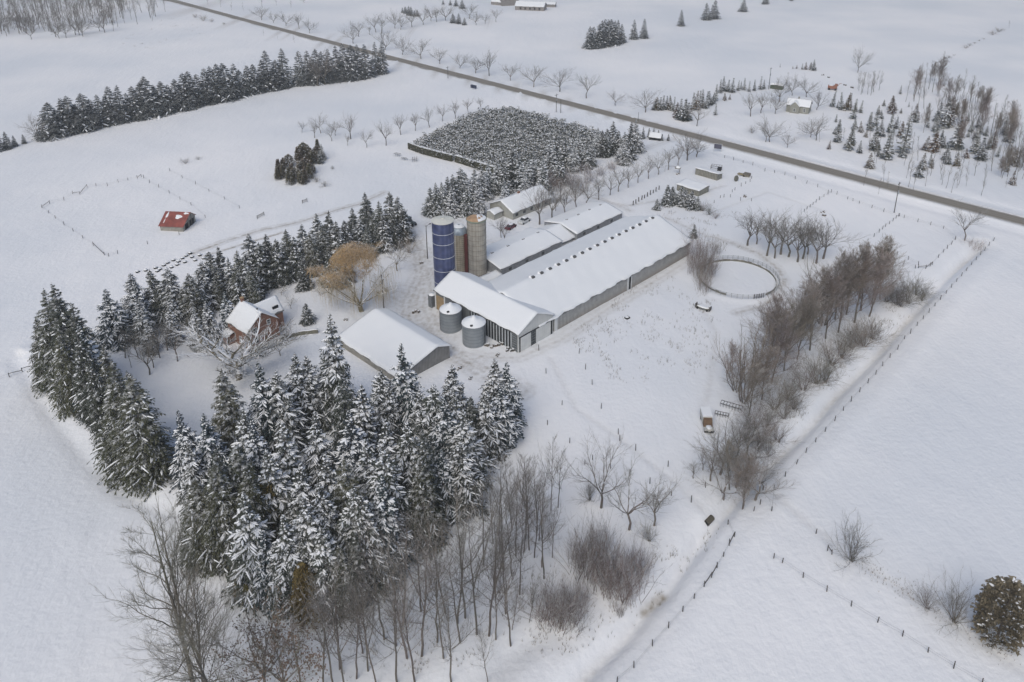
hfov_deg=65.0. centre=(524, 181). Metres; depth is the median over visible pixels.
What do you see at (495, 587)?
tall bare tree
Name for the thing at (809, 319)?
multi stemmed tree
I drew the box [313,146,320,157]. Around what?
cedar
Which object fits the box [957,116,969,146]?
multi stemmed tree
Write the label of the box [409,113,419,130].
bare tree
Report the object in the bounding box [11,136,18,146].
dark spruce
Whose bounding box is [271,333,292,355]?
snowy bare tree
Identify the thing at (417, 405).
snowy spruce
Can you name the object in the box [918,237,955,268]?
paddock fence
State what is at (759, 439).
bare shrub
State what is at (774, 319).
multi stemmed tree
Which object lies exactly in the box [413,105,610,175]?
cedar plot
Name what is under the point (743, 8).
dark spruce
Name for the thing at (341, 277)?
willow tree
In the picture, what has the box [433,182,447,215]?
snowy spruce
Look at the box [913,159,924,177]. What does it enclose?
young conifer
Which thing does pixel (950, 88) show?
multi stemmed tree
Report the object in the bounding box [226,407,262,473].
snowy spruce
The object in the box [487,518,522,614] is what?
tall bare tree
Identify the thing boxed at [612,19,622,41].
dark spruce
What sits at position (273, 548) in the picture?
snowy spruce
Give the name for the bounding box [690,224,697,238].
snowy spruce
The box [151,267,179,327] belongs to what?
snowy spruce
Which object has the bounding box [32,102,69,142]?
dark spruce
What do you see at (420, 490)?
snowy spruce
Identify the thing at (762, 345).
multi stemmed tree
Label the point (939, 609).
dry weeds
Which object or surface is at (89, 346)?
snowy spruce
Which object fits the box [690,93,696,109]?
young conifer
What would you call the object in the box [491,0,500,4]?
cottage
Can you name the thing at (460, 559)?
tall bare tree
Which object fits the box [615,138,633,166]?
snowy spruce
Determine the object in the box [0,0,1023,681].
snowy ground
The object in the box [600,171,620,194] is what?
bare tree
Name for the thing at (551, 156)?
snowy spruce
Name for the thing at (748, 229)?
bare tree
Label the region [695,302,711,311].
hay wagon
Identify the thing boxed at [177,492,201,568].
snowy spruce
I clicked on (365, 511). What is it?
snowy spruce
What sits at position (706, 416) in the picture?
old truck
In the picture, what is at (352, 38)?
bare tree
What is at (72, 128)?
dark spruce
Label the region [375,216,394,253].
snowy spruce
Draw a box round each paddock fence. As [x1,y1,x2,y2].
[724,156,952,233]
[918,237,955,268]
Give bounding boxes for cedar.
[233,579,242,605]
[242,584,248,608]
[259,478,287,540]
[274,159,280,173]
[274,168,281,180]
[280,164,285,178]
[282,154,293,166]
[284,167,292,183]
[288,561,329,631]
[289,167,298,179]
[293,147,298,162]
[295,145,309,158]
[295,150,301,165]
[296,161,306,170]
[297,142,310,150]
[297,170,306,182]
[299,157,311,167]
[300,166,309,181]
[300,176,306,185]
[306,163,312,177]
[308,149,317,163]
[309,152,314,163]
[310,164,315,172]
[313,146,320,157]
[314,139,321,152]
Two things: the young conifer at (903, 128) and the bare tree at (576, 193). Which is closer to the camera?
the bare tree at (576, 193)
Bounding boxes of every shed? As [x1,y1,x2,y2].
[158,211,195,231]
[338,308,451,379]
[487,207,502,219]
[541,1,555,6]
[676,178,709,195]
[695,167,722,180]
[770,82,784,89]
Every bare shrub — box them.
[274,322,300,340]
[393,232,423,253]
[568,468,606,504]
[629,513,661,548]
[700,206,715,215]
[713,402,769,442]
[731,395,773,428]
[736,366,804,410]
[736,404,780,442]
[743,420,775,452]
[753,436,786,465]
[754,396,788,430]
[761,387,799,420]
[762,410,802,448]
[774,367,814,414]
[780,354,841,391]
[782,348,849,391]
[785,382,813,413]
[808,348,840,389]
[812,329,864,376]
[824,505,883,574]
[825,314,873,353]
[831,316,891,345]
[831,328,868,363]
[847,313,901,350]
[857,309,900,343]
[864,280,923,304]
[879,274,927,307]
[891,287,917,307]
[892,270,929,310]
[897,576,956,621]
[902,267,937,298]
[910,282,940,305]
[925,558,981,642]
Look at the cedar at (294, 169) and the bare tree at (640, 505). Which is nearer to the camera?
the bare tree at (640, 505)
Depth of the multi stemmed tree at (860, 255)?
203.81 m
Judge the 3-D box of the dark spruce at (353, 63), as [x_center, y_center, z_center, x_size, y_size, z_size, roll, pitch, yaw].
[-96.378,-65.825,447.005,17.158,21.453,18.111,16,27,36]
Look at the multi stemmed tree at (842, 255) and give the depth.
203.88 m
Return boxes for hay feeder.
[710,164,721,170]
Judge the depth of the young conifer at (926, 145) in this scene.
334.98 m
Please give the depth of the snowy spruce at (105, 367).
163.13 m
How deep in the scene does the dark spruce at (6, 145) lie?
336.80 m
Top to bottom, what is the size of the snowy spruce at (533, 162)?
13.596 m
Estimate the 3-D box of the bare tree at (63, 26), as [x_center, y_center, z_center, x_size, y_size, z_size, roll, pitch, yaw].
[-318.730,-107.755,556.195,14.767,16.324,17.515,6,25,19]
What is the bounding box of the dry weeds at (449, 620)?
[318,528,565,675]
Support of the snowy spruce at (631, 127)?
on the snowy ground
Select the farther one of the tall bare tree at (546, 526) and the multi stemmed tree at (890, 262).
the multi stemmed tree at (890, 262)
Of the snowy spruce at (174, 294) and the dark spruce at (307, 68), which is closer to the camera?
the snowy spruce at (174, 294)
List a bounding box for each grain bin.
[439,302,461,333]
[461,315,485,347]
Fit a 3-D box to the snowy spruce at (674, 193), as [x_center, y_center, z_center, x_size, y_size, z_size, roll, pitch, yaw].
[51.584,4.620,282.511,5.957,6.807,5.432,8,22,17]
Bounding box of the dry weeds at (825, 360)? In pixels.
[735,299,908,452]
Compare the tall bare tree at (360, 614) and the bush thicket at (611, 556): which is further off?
the bush thicket at (611, 556)
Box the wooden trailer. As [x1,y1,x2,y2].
[737,172,750,176]
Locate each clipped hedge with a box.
[407,142,452,161]
[454,154,511,174]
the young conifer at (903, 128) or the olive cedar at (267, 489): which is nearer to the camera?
the olive cedar at (267, 489)
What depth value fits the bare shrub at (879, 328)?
200.94 m
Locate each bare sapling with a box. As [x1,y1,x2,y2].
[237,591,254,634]
[932,63,939,91]
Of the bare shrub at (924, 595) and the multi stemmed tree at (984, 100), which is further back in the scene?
the multi stemmed tree at (984, 100)
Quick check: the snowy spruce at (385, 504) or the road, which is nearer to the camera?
the snowy spruce at (385, 504)
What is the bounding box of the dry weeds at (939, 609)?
[856,562,1020,664]
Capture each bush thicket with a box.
[510,564,576,625]
[513,551,597,632]
[518,579,582,633]
[535,583,597,635]
[544,567,593,623]
[546,499,625,586]
[548,174,575,189]
[549,166,574,178]
[557,169,586,186]
[558,501,635,592]
[558,573,596,611]
[561,168,601,194]
[563,524,595,568]
[574,170,599,183]
[575,163,594,173]
[576,528,625,584]
[578,523,654,597]
[581,518,667,605]
[587,518,626,550]
[595,538,662,611]
[596,164,606,175]
[606,159,617,170]
[609,537,661,586]
[615,604,625,615]
[623,536,652,573]
[682,228,712,259]
[683,248,708,276]
[685,236,719,270]
[687,240,720,283]
[692,264,714,293]
[696,251,720,275]
[709,239,730,254]
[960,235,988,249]
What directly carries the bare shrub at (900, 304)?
on the snowy ground
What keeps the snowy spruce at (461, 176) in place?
on the snowy ground
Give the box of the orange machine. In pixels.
[828,83,841,90]
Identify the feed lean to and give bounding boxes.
[480,270,502,280]
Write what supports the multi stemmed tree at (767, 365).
on the snowy ground
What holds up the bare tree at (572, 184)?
on the snowy ground
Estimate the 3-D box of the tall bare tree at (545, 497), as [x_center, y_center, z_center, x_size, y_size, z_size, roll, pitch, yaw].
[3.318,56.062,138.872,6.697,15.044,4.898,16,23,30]
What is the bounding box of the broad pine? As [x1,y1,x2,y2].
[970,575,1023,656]
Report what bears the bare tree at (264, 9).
on the snowy ground
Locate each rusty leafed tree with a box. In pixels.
[190,587,320,681]
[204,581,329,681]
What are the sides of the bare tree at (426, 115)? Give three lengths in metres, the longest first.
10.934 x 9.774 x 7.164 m
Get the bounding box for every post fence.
[579,348,691,502]
[616,520,734,681]
[771,237,994,510]
[773,553,983,681]
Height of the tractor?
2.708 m
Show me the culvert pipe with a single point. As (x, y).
(709, 520)
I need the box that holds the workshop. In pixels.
[489,185,552,219]
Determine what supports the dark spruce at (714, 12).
on the snowy ground
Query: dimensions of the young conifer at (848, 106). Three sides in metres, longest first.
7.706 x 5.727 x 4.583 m
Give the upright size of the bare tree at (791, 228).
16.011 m
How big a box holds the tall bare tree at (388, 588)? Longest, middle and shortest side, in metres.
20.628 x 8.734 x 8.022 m
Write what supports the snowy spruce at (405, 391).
on the snowy ground
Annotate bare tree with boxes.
[0,11,15,29]
[9,13,31,31]
[16,110,46,138]
[19,14,38,30]
[20,8,44,28]
[21,24,36,38]
[41,18,71,36]
[46,22,60,36]
[50,18,73,37]
[61,9,93,34]
[62,16,86,31]
[73,18,90,35]
[81,11,110,32]
[85,485,237,681]
[90,15,107,30]
[112,321,134,357]
[114,557,270,681]
[117,328,165,374]
[123,550,259,681]
[124,328,146,356]
[134,324,164,357]
[134,338,159,367]
[153,315,178,350]
[153,315,195,361]
[165,310,314,389]
[248,6,267,19]
[258,595,314,677]
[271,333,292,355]
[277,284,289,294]
[278,11,294,23]
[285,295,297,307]
[294,559,370,669]
[295,569,360,681]
[295,579,347,681]
[300,54,332,85]
[302,53,344,84]
[303,18,318,32]
[304,576,375,681]
[309,115,328,132]
[320,124,336,140]
[323,577,388,678]
[326,540,385,653]
[334,561,396,681]
[335,565,379,671]
[336,112,357,138]
[339,23,359,43]
[342,578,436,681]
[343,494,401,639]
[349,22,366,36]
[358,130,374,147]
[360,555,411,646]
[362,534,429,658]
[363,491,445,624]
[364,14,381,31]
[368,29,398,49]
[374,17,386,33]
[374,121,397,145]
[378,566,432,681]
[382,12,405,26]
[384,241,415,270]
[384,520,467,656]
[386,513,444,611]
[392,114,407,134]
[393,34,416,54]
[401,496,461,642]
[404,9,418,25]
[404,38,431,58]
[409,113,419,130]
[409,495,457,613]
[409,543,475,658]
[411,6,437,24]
[413,483,506,618]
[418,108,433,127]
[425,543,481,643]
[429,49,444,63]
[429,591,488,681]
[434,106,451,120]
[435,5,456,19]
[438,510,512,623]
[445,503,507,633]
[449,96,458,118]
[450,55,468,66]
[458,2,475,18]
[462,481,527,636]
[463,56,488,72]
[465,478,500,564]
[466,544,524,639]
[466,627,498,681]
[467,9,483,21]
[468,470,524,568]
[477,51,495,75]
[477,476,503,543]
[478,442,524,553]
[483,550,532,646]
[484,503,535,592]
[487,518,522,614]
[489,214,507,234]
[490,486,531,575]
[495,450,522,530]
[498,62,520,80]
[498,222,515,237]
[501,508,534,594]
[504,452,548,549]
[504,470,541,556]
[505,460,542,538]
[509,576,526,628]
[512,472,564,557]
[513,456,537,512]
[513,467,547,551]
[514,481,567,578]
[515,64,545,86]
[519,179,550,224]
[520,451,556,530]
[525,498,556,567]
[525,576,541,622]
[528,467,554,540]
[535,431,564,509]
[538,67,575,91]
[538,181,570,217]
[542,448,576,507]
[545,505,562,556]
[557,189,577,211]
[561,425,632,508]
[562,182,588,206]
[567,178,583,193]
[573,71,600,97]
[574,180,600,202]
[592,454,675,530]
[593,173,604,199]
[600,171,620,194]
[605,166,635,191]
[606,89,625,102]
[618,167,640,187]
[629,88,662,111]
[632,164,645,182]
[632,467,683,525]
[640,154,657,178]
[646,150,669,174]
[660,148,680,169]
[671,129,706,159]
[671,145,690,162]
[676,138,695,160]
[681,459,704,477]
[683,405,758,469]
[686,103,710,125]
[686,444,748,503]
[689,135,709,156]
[692,445,709,469]
[693,430,729,480]
[695,414,749,474]
[716,430,761,487]
[720,409,769,459]
[723,437,787,487]
[727,208,769,245]
[727,425,786,465]
[730,444,801,505]
[734,412,776,452]
[741,90,767,115]
[744,209,777,243]
[750,218,792,258]
[752,455,783,489]
[754,115,791,141]
[756,92,771,112]
[756,209,813,254]
[757,213,791,255]
[759,125,773,141]
[763,206,827,256]
[766,91,790,113]
[768,76,796,101]
[772,208,821,261]
[780,76,806,93]
[781,205,832,258]
[788,218,824,254]
[790,209,839,263]
[794,118,827,136]
[797,73,822,96]
[797,117,830,139]
[804,212,867,258]
[810,89,830,109]
[853,46,871,72]
[953,197,992,240]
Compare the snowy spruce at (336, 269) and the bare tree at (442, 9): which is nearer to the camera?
the snowy spruce at (336, 269)
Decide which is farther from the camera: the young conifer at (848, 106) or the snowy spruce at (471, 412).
the young conifer at (848, 106)
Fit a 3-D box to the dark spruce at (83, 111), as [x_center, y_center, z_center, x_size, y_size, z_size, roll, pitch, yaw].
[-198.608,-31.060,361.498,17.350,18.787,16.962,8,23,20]
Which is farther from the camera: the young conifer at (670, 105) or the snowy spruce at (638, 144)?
the young conifer at (670, 105)
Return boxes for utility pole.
[426,223,430,258]
[894,182,900,212]
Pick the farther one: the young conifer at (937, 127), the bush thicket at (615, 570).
the young conifer at (937, 127)
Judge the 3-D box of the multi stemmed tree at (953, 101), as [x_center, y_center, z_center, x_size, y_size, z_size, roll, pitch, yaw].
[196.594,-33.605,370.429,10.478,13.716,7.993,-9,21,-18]
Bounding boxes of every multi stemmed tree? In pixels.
[702,436,758,489]
[711,328,765,392]
[719,321,766,403]
[722,340,742,374]
[724,358,778,415]
[724,447,767,509]
[740,308,796,384]
[741,296,804,361]
[742,289,796,342]
[747,312,808,383]
[750,344,788,399]
[764,298,823,369]
[766,292,820,349]
[778,273,838,321]
[783,278,841,350]
[792,296,826,358]
[795,264,854,332]
[801,244,866,325]
[811,247,875,319]
[813,266,859,338]
[822,255,867,332]
[834,245,892,322]
[835,241,880,314]
[837,238,907,310]
[855,249,903,316]
[860,238,908,298]
[868,233,909,302]
[909,67,923,95]
[922,103,931,131]
[928,63,938,80]
[935,78,946,93]
[936,55,950,83]
[939,77,955,97]
[941,71,950,85]
[949,97,964,114]
[951,104,960,119]
[952,74,964,95]
[955,106,969,122]
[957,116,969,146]
[959,99,968,113]
[976,85,984,99]
[976,89,990,111]
[979,102,996,126]
[980,88,993,103]
[980,95,991,113]
[985,86,996,108]
[994,112,1004,136]
[997,99,1022,121]
[997,156,1007,173]
[1001,146,1018,176]
[1004,109,1019,130]
[1005,119,1017,141]
[1005,145,1013,158]
[1008,106,1023,124]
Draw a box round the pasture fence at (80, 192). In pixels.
[41,175,141,255]
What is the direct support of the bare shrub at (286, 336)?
on the snowy ground
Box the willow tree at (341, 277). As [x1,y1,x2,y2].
[306,240,401,315]
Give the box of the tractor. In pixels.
[408,216,416,226]
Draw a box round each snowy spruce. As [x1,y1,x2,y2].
[27,316,52,390]
[29,288,70,398]
[45,329,82,421]
[47,284,92,398]
[64,303,101,384]
[69,323,116,425]
[70,333,99,430]
[84,357,109,454]
[87,363,163,490]
[88,289,138,353]
[96,345,122,400]
[101,373,176,501]
[115,383,139,474]
[120,273,151,332]
[123,370,160,426]
[126,280,156,327]
[130,300,158,345]
[140,319,160,356]
[142,269,166,326]
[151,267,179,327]
[153,279,166,324]
[163,295,185,329]
[163,304,186,346]
[164,279,187,319]
[166,409,197,492]
[173,438,209,520]
[173,477,229,577]
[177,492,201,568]
[178,273,216,329]
[178,288,188,325]
[187,307,206,352]
[190,261,229,311]
[190,460,238,579]
[194,413,230,470]
[198,301,223,347]
[204,252,225,285]
[204,266,214,307]
[204,448,237,499]
[208,497,237,575]
[210,264,231,310]
[210,369,261,463]
[211,276,223,310]
[215,247,230,279]
[217,293,234,330]
[221,492,276,618]
[222,258,235,302]
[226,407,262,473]
[227,444,258,497]
[229,251,246,300]
[231,271,250,310]
[233,465,279,542]
[234,256,252,300]
[240,235,268,290]
[243,267,264,303]
[244,416,269,474]
[246,361,283,451]
[247,530,282,614]
[251,242,280,290]
[252,267,267,299]
[255,543,290,615]
[256,448,292,538]
[261,514,303,625]
[262,234,276,276]
[265,371,310,458]
[267,422,312,497]
[269,239,296,287]
[273,586,295,621]
[278,229,299,283]
[279,463,315,537]
[283,353,321,435]
[286,237,304,281]
[286,532,317,622]
[291,496,336,608]
[295,256,314,292]
[295,355,334,435]
[296,226,310,273]
[299,303,316,326]
[299,526,348,630]
[301,411,336,488]
[303,213,333,261]
[303,234,324,277]
[311,482,349,544]
[313,454,339,508]
[315,225,332,267]
[315,313,360,436]
[316,150,324,163]
[319,144,325,160]
[320,250,333,288]
[320,545,366,624]
[323,211,338,244]
[326,221,351,255]
[326,409,377,485]
[329,377,358,458]
[330,240,340,264]
[331,457,364,523]
[331,486,408,599]
[332,250,345,290]
[338,246,355,285]
[340,221,357,259]
[342,385,391,457]
[345,493,401,608]
[347,208,360,243]
[347,532,379,616]
[351,219,366,257]
[354,439,378,502]
[357,192,376,234]
[361,226,376,257]
[363,450,420,560]
[368,213,384,253]
[369,369,403,440]
[369,474,419,576]
[374,201,386,239]
[374,533,406,592]
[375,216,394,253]
[376,419,407,483]
[379,383,403,443]
[382,192,402,230]
[387,198,415,242]
[387,211,405,250]
[390,343,425,435]
[392,422,430,493]
[397,208,413,245]
[397,493,422,559]
[405,455,452,560]
[408,390,435,464]
[410,432,450,530]
[411,385,452,455]
[421,188,436,217]
[426,182,445,216]
[427,398,458,464]
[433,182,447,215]
[434,449,459,526]
[440,364,469,410]
[443,176,456,210]
[443,409,499,491]
[445,167,473,205]
[445,186,460,218]
[445,441,489,525]
[447,392,470,422]
[449,175,462,208]
[457,186,476,217]
[459,173,473,201]
[464,396,481,438]
[466,183,488,216]
[469,167,483,199]
[475,358,523,417]
[475,391,513,466]
[477,168,494,201]
[483,160,493,194]
[486,382,524,448]
[489,160,504,195]
[495,163,516,196]
[499,362,527,433]
[500,179,509,198]
[506,149,521,188]
[510,155,525,191]
[517,170,530,190]
[523,159,535,186]
[529,152,538,185]
[534,157,550,184]
[535,168,553,193]
[543,135,558,170]
[547,131,567,169]
[551,154,569,185]
[557,138,576,170]
[565,143,580,173]
[569,132,585,164]
[580,142,592,170]
[587,142,597,166]
[591,129,602,157]
[595,131,607,157]
[599,129,613,157]
[607,122,618,155]
[613,131,621,155]
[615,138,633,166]
[617,132,627,152]
[625,131,637,160]
[627,122,634,146]
[628,120,646,153]
[651,199,660,210]
[660,185,674,207]
[668,187,677,203]
[673,186,686,206]
[678,189,690,206]
[684,191,695,210]
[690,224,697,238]
[693,197,702,211]
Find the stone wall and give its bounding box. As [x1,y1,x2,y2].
[279,328,317,341]
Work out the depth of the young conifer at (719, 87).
422.25 m
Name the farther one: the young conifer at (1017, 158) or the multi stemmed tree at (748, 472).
the young conifer at (1017, 158)
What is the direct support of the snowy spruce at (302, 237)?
on the snowy ground
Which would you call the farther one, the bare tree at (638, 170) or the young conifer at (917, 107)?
the young conifer at (917, 107)
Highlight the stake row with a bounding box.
[633,186,659,204]
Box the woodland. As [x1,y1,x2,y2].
[0,0,127,35]
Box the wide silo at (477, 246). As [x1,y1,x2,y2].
[466,214,486,276]
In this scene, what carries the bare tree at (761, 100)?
on the snowy ground
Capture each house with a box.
[219,295,283,349]
[500,0,518,5]
[786,97,812,113]
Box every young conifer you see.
[653,97,659,110]
[657,97,662,110]
[667,95,673,110]
[672,102,679,117]
[675,99,683,119]
[679,99,688,121]
[684,102,692,120]
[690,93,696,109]
[692,91,700,109]
[700,90,704,107]
[703,91,709,108]
[707,91,713,105]
[714,84,717,100]
[718,79,722,92]
[721,76,726,90]
[729,78,734,92]
[811,59,816,70]
[829,91,836,106]
[833,119,841,141]
[838,92,843,109]
[842,123,856,149]
[843,96,850,110]
[849,99,857,118]
[857,141,862,152]
[865,153,874,168]
[866,112,874,130]
[868,126,879,151]
[873,108,879,125]
[877,119,885,137]
[880,129,894,159]
[886,114,893,132]
[887,96,896,113]
[895,115,913,152]
[896,121,906,137]
[897,141,906,157]
[912,104,920,119]
[912,110,918,121]
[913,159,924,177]
[916,153,927,169]
[921,136,929,150]
[928,131,940,153]
[932,102,943,120]
[933,121,939,135]
[935,115,941,129]
[936,96,953,128]
[937,132,944,147]
[941,144,950,159]
[943,152,950,164]
[947,106,956,127]
[947,120,965,149]
[952,152,961,165]
[963,148,968,157]
[968,118,974,131]
[969,131,979,153]
[974,137,989,161]
[987,133,993,148]
[989,130,997,148]
[1001,117,1008,134]
[1002,124,1014,142]
[1008,171,1015,184]
[1011,148,1019,166]
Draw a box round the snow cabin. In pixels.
[649,132,662,140]
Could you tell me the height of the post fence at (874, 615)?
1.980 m
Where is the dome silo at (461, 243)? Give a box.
[454,223,467,272]
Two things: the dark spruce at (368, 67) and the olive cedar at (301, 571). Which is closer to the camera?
the olive cedar at (301, 571)
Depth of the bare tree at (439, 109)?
374.32 m
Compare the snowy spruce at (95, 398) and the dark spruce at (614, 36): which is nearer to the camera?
the snowy spruce at (95, 398)
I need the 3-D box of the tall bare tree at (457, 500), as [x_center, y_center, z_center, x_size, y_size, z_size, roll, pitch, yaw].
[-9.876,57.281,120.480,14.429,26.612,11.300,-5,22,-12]
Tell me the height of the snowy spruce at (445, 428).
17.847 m
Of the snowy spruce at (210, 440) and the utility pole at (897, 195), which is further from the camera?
the utility pole at (897, 195)
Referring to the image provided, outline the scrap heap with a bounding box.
[506,346,514,351]
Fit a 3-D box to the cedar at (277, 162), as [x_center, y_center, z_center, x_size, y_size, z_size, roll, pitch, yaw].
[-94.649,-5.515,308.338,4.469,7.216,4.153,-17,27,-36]
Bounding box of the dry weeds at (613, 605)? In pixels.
[522,528,718,655]
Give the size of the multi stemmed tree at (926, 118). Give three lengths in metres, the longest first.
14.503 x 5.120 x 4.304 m
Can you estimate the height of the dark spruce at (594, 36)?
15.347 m
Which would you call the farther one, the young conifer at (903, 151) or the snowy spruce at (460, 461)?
the young conifer at (903, 151)
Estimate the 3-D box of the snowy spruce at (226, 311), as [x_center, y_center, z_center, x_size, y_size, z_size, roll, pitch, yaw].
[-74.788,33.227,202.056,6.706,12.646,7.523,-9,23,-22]
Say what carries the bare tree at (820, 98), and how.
on the snowy ground
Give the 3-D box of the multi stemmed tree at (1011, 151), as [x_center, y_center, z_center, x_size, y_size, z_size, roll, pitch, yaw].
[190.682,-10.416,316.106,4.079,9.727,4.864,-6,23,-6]
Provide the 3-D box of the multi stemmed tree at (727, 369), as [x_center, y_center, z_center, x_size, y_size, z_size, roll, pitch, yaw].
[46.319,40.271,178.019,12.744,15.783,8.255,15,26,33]
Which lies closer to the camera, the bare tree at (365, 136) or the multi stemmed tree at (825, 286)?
the multi stemmed tree at (825, 286)
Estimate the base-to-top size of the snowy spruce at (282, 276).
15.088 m
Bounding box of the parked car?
[504,223,516,229]
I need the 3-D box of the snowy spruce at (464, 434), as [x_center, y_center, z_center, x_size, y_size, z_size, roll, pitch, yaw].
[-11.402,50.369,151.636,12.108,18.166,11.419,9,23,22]
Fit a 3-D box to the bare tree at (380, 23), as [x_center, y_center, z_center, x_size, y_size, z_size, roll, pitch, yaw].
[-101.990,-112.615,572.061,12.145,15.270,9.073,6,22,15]
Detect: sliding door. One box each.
[521,332,530,351]
[536,321,550,342]
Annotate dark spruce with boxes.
[0,138,6,152]
[1,132,13,149]
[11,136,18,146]
[21,134,27,143]
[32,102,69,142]
[48,110,68,136]
[55,98,77,135]
[58,96,89,135]
[71,105,90,133]
[73,94,108,134]
[83,99,107,129]
[93,95,111,128]
[100,96,117,126]
[102,86,126,125]
[112,85,132,123]
[121,93,135,121]
[125,86,152,121]
[131,82,156,121]
[135,77,166,118]
[150,86,164,114]
[153,81,177,115]
[163,85,180,112]
[168,79,190,111]
[174,74,199,111]
[183,71,207,107]
[188,74,211,105]
[197,68,219,106]
[204,66,227,103]
[209,63,233,102]
[214,63,247,101]
[226,64,245,98]
[235,70,254,97]
[242,65,259,96]
[249,64,266,93]
[255,60,270,93]
[259,50,282,91]
[270,60,291,90]
[277,48,294,88]
[290,51,310,86]
[299,50,315,85]
[307,49,326,85]
[314,51,336,85]
[323,49,336,82]
[328,46,345,83]
[335,43,356,81]
[340,45,366,82]
[352,44,368,79]
[361,44,376,79]
[370,42,380,74]
[376,41,389,74]
[449,14,456,23]
[459,0,465,8]
[581,26,597,49]
[586,27,601,49]
[595,24,605,47]
[597,20,606,45]
[599,19,612,47]
[605,19,616,45]
[605,19,623,46]
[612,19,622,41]
[613,23,620,43]
[619,24,626,42]
[629,19,638,39]
[639,19,649,38]
[676,11,685,26]
[701,3,711,20]
[709,1,721,19]
[738,0,747,11]
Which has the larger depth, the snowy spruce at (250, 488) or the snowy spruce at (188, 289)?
the snowy spruce at (188, 289)
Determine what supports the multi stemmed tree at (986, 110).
on the snowy ground
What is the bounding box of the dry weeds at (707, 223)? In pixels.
[657,211,759,250]
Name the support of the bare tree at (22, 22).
on the snowy ground
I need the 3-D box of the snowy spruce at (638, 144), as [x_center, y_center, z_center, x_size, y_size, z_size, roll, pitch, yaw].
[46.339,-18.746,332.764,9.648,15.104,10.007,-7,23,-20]
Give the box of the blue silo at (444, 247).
[431,210,455,286]
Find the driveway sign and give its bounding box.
[713,143,721,151]
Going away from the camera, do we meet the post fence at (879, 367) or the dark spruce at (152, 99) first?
the post fence at (879, 367)
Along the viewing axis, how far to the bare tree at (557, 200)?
267.06 m
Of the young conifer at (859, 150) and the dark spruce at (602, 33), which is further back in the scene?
the dark spruce at (602, 33)
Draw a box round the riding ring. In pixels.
[696,256,779,298]
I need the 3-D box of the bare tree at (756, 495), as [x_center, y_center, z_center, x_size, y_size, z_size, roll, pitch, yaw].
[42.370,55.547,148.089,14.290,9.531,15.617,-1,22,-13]
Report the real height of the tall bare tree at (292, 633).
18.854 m
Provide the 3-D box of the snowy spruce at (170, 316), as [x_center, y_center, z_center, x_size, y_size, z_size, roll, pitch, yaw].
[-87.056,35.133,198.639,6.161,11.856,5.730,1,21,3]
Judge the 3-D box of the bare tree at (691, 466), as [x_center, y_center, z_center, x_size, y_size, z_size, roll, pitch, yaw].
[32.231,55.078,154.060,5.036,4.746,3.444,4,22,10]
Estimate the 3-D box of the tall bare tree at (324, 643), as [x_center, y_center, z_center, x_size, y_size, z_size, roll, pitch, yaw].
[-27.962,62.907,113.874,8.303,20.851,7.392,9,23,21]
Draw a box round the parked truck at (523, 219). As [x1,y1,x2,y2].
[517,216,530,224]
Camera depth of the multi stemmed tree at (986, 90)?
386.68 m
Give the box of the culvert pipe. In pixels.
[704,515,714,526]
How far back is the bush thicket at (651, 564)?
131.94 m
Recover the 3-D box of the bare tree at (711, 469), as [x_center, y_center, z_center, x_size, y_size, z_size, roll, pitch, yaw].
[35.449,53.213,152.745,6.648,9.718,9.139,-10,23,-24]
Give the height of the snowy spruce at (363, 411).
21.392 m
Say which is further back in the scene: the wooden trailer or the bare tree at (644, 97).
the bare tree at (644, 97)
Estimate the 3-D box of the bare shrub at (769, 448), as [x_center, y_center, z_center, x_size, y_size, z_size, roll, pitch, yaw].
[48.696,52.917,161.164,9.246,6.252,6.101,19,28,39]
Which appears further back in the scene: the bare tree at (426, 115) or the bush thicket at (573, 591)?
the bare tree at (426, 115)
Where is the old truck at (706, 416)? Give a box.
[700,406,713,432]
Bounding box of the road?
[166,0,1023,224]
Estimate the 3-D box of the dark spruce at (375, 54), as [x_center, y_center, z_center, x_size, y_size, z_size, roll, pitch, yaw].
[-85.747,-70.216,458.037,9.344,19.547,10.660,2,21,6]
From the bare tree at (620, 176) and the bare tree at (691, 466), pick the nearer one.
the bare tree at (691, 466)
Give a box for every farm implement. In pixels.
[715,410,728,417]
[720,400,741,408]
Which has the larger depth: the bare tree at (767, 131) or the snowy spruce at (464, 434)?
the bare tree at (767, 131)
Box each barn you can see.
[433,271,554,352]
[486,224,574,273]
[488,215,691,331]
[515,1,546,10]
[544,201,622,239]
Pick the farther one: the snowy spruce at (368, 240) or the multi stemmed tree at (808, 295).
the snowy spruce at (368, 240)
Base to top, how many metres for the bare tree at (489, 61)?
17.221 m
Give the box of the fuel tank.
[428,292,434,307]
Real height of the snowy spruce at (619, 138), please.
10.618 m
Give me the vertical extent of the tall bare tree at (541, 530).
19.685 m
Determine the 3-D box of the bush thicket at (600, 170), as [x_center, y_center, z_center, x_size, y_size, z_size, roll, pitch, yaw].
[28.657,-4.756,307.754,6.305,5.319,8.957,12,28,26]
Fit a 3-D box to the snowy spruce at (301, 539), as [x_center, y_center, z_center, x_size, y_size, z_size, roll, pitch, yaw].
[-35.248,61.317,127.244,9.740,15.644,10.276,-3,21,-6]
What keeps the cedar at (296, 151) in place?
on the snowy ground
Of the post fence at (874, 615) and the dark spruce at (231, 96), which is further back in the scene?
the dark spruce at (231, 96)
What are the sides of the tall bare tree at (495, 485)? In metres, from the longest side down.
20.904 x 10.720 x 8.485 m
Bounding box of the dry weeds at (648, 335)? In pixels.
[571,276,722,382]
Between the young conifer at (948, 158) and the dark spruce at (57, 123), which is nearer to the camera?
the young conifer at (948, 158)
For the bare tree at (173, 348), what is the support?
on the snowy ground
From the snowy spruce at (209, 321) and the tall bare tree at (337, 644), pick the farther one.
the snowy spruce at (209, 321)
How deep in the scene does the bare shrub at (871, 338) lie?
197.03 m

